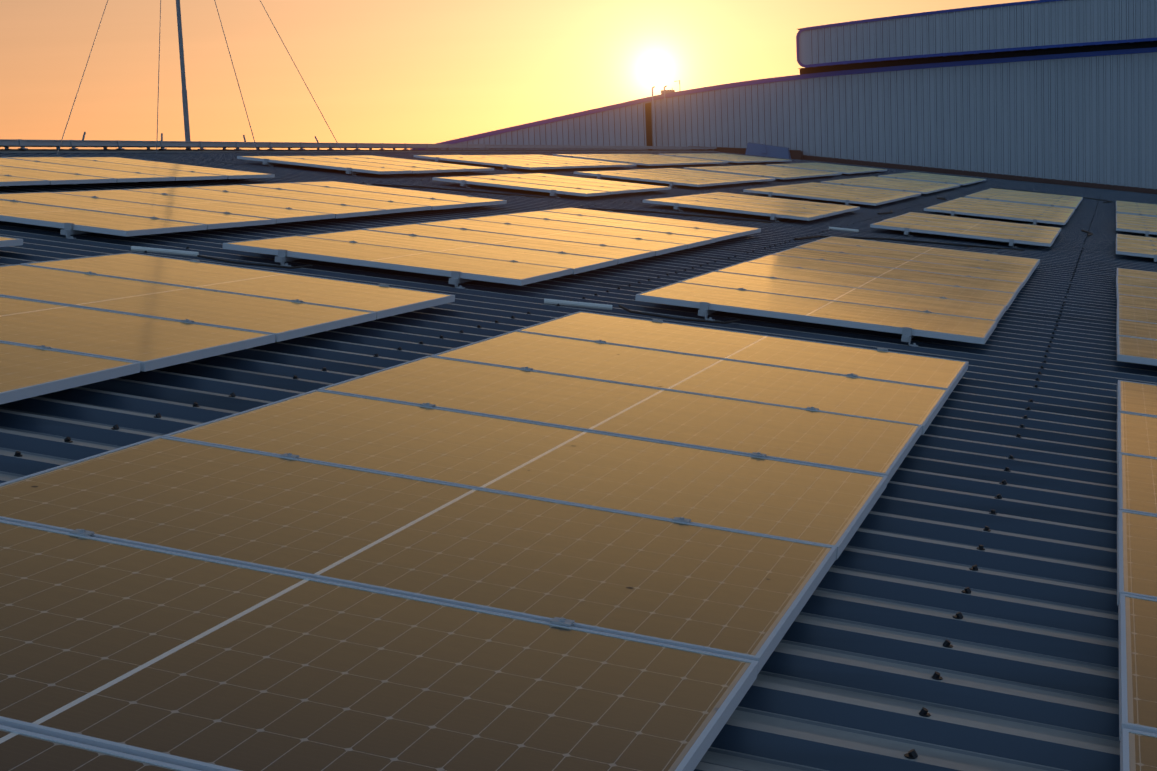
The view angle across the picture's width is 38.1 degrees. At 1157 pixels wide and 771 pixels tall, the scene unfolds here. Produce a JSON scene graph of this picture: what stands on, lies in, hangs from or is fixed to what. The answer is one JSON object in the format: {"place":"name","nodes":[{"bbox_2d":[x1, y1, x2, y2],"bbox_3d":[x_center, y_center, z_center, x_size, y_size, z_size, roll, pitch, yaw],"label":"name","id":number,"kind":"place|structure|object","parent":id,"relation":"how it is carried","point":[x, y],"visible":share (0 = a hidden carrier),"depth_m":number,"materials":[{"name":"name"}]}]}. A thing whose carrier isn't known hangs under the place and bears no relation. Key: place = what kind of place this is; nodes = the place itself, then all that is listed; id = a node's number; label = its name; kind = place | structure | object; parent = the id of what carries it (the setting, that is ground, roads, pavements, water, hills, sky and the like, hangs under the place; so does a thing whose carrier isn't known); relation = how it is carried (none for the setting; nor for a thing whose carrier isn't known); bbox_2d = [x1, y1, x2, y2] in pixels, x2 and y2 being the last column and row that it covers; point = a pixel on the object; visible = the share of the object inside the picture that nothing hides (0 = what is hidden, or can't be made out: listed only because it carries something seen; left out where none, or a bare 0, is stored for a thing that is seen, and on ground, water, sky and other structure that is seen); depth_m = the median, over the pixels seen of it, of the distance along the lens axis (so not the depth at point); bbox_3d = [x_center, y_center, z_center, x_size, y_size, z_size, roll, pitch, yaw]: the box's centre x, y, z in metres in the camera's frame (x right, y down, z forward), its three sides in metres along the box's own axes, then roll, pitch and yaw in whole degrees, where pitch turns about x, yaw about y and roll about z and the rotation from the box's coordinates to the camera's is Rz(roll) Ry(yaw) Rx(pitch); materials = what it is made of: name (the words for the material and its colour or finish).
{"place":"outdoors","nodes":[
{"label":"outdoors","id":0,"kind":"place"},
{"bbox_2d":[0,0,1031,149],"label":"sky","id":1,"kind":"structure","parent":0,"point":[376,71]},
{"bbox_2d":[661,80,679,93],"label":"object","id":2,"kind":"structure","parent":0,"point":[667,91],"depth_m":54.47,"materials":[{"name":"grey metal"}]},
{"bbox_2d":[688,146,802,159],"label":"vents","id":3,"kind":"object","parent":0,"point":[796,154],"depth_m":53.38,"materials":[{"name":"grey metal"}]},
{"bbox_2d":[798,41,1156,74],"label":"tier soffit wall","id":4,"kind":"structure","parent":0,"point":[995,55],"depth_m":51.27,"materials":[{"name":"black metal"}]},
{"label":"building walls","id":5,"kind":"object","parent":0,"visible":0},
{"bbox_2d":[0,152,1156,770],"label":"roof sheet","id":6,"kind":"object","parent":5,"relation":"on","point":[1026,666],"visible":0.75,"depth_m":5.99,"materials":[{"name":"grey metal"}]},
{"bbox_2d":[176,0,190,148],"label":"mast","id":7,"kind":"object","parent":6,"relation":"on","point":[184,92],"visible":0.71,"depth_m":38.97,"materials":[{"name":"metal"}]},
{"bbox_2d":[57,0,343,154],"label":"guy wires","id":8,"kind":"object","parent":6,"relation":"on","point":[83,137],"visible":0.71,"depth_m":25.15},
{"bbox_2d":[0,139,716,149],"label":"roof parapet","id":9,"kind":"structure","parent":6,"relation":"on","point":[73,144],"depth_m":25.71,"materials":[{"name":"silver metal"}]},
{"bbox_2d":[0,149,718,153],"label":"roof ridge cap","id":10,"kind":"object","parent":6,"relation":"on","point":[74,151],"visible":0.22,"depth_m":24.90,"materials":[{"name":"grey metal"}]},
{"bbox_2d":[14,157,1100,758],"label":"roof screws","id":11,"kind":"object","parent":6,"relation":"in","point":[912,753],"visible":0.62,"depth_m":5.99,"materials":[{"name":"metal"}]},
{"bbox_2d":[0,153,1156,770],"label":"solar panel frames","id":12,"kind":"structure","parent":6,"relation":"on","point":[710,733],"depth_m":7.27,"materials":[{"name":"silver metal"}]},
{"bbox_2d":[0,153,1156,770],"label":"solar panels","id":13,"kind":"object","parent":12,"relation":"in","point":[218,663],"visible":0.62,"depth_m":4.63,"materials":[{"name":"glass"}]},
{"bbox_2d":[1,154,1156,626],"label":"panel clamps","id":14,"kind":"object","parent":12,"relation":"attached to","point":[69,232],"visible":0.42,"depth_m":10.53,"materials":[{"name":"silver metal"}]},
{"bbox_2d":[131,183,1112,323],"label":"mounting rails","id":15,"kind":"object","parent":6,"relation":"on","point":[546,301],"visible":0.96,"depth_m":17.34,"materials":[{"name":"grey metal"}]},
{"bbox_2d":[745,142,790,158],"bbox_3d":[5.976,-7.417,52.911,1.400,0.577,0.410,0,8,18],"label":"tarp box","id":16,"kind":"object","parent":6,"relation":"on","point":[756,149],"visible":1,"depth_m":52.79,"materials":[{"name":"blue"}]},
{"bbox_2d":[430,52,1156,188],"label":"wall cladding","id":17,"kind":"structure","parent":5,"relation":"on","point":[1092,119],"depth_m":51.88,"materials":[{"name":"grey metal"}]},
{"bbox_2d":[645,102,652,149],"bbox_3d":[2.306,-8.193,54.736,0.200,2.070,0.001,0,8,18],"label":"wall joint","id":18,"kind":"object","parent":17,"relation":"attached to","point":[648,124],"depth_m":54.70,"materials":[{"name":"metal"}]},
{"bbox_2d":[652,86,666,149],"bbox_3d":[2.676,-8.448,54.583,0.444,2.600,0.286,0,8,18],"label":"ladder","id":19,"kind":"object","parent":17,"relation":"attached to","point":[665,130],"visible":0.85,"depth_m":54.43,"materials":[{"name":"silver metal"}]},
{"bbox_2d":[409,47,1156,149],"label":"wall trim","id":20,"kind":"structure","parent":17,"relation":"attached to","point":[858,71],"depth_m":52.91,"materials":[{"name":"grey metal"}]},
{"bbox_2d":[796,0,1156,67],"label":"roof trim","id":21,"kind":"structure","parent":17,"relation":"on","point":[956,53],"depth_m":51.03,"materials":[{"name":"grey metal"}]},
{"bbox_2d":[798,0,1156,67],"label":"corrugated wall","id":22,"kind":"structure","parent":21,"relation":"on","point":[1051,23],"depth_m":50.72,"materials":[{"name":"grey metal"}]},
{"bbox_2d":[802,155,1156,193],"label":"wall base flashing","id":23,"kind":"object","parent":17,"relation":"attached to","point":[989,175],"depth_m":51.70,"materials":[{"name":"grey metal"}]}
]}

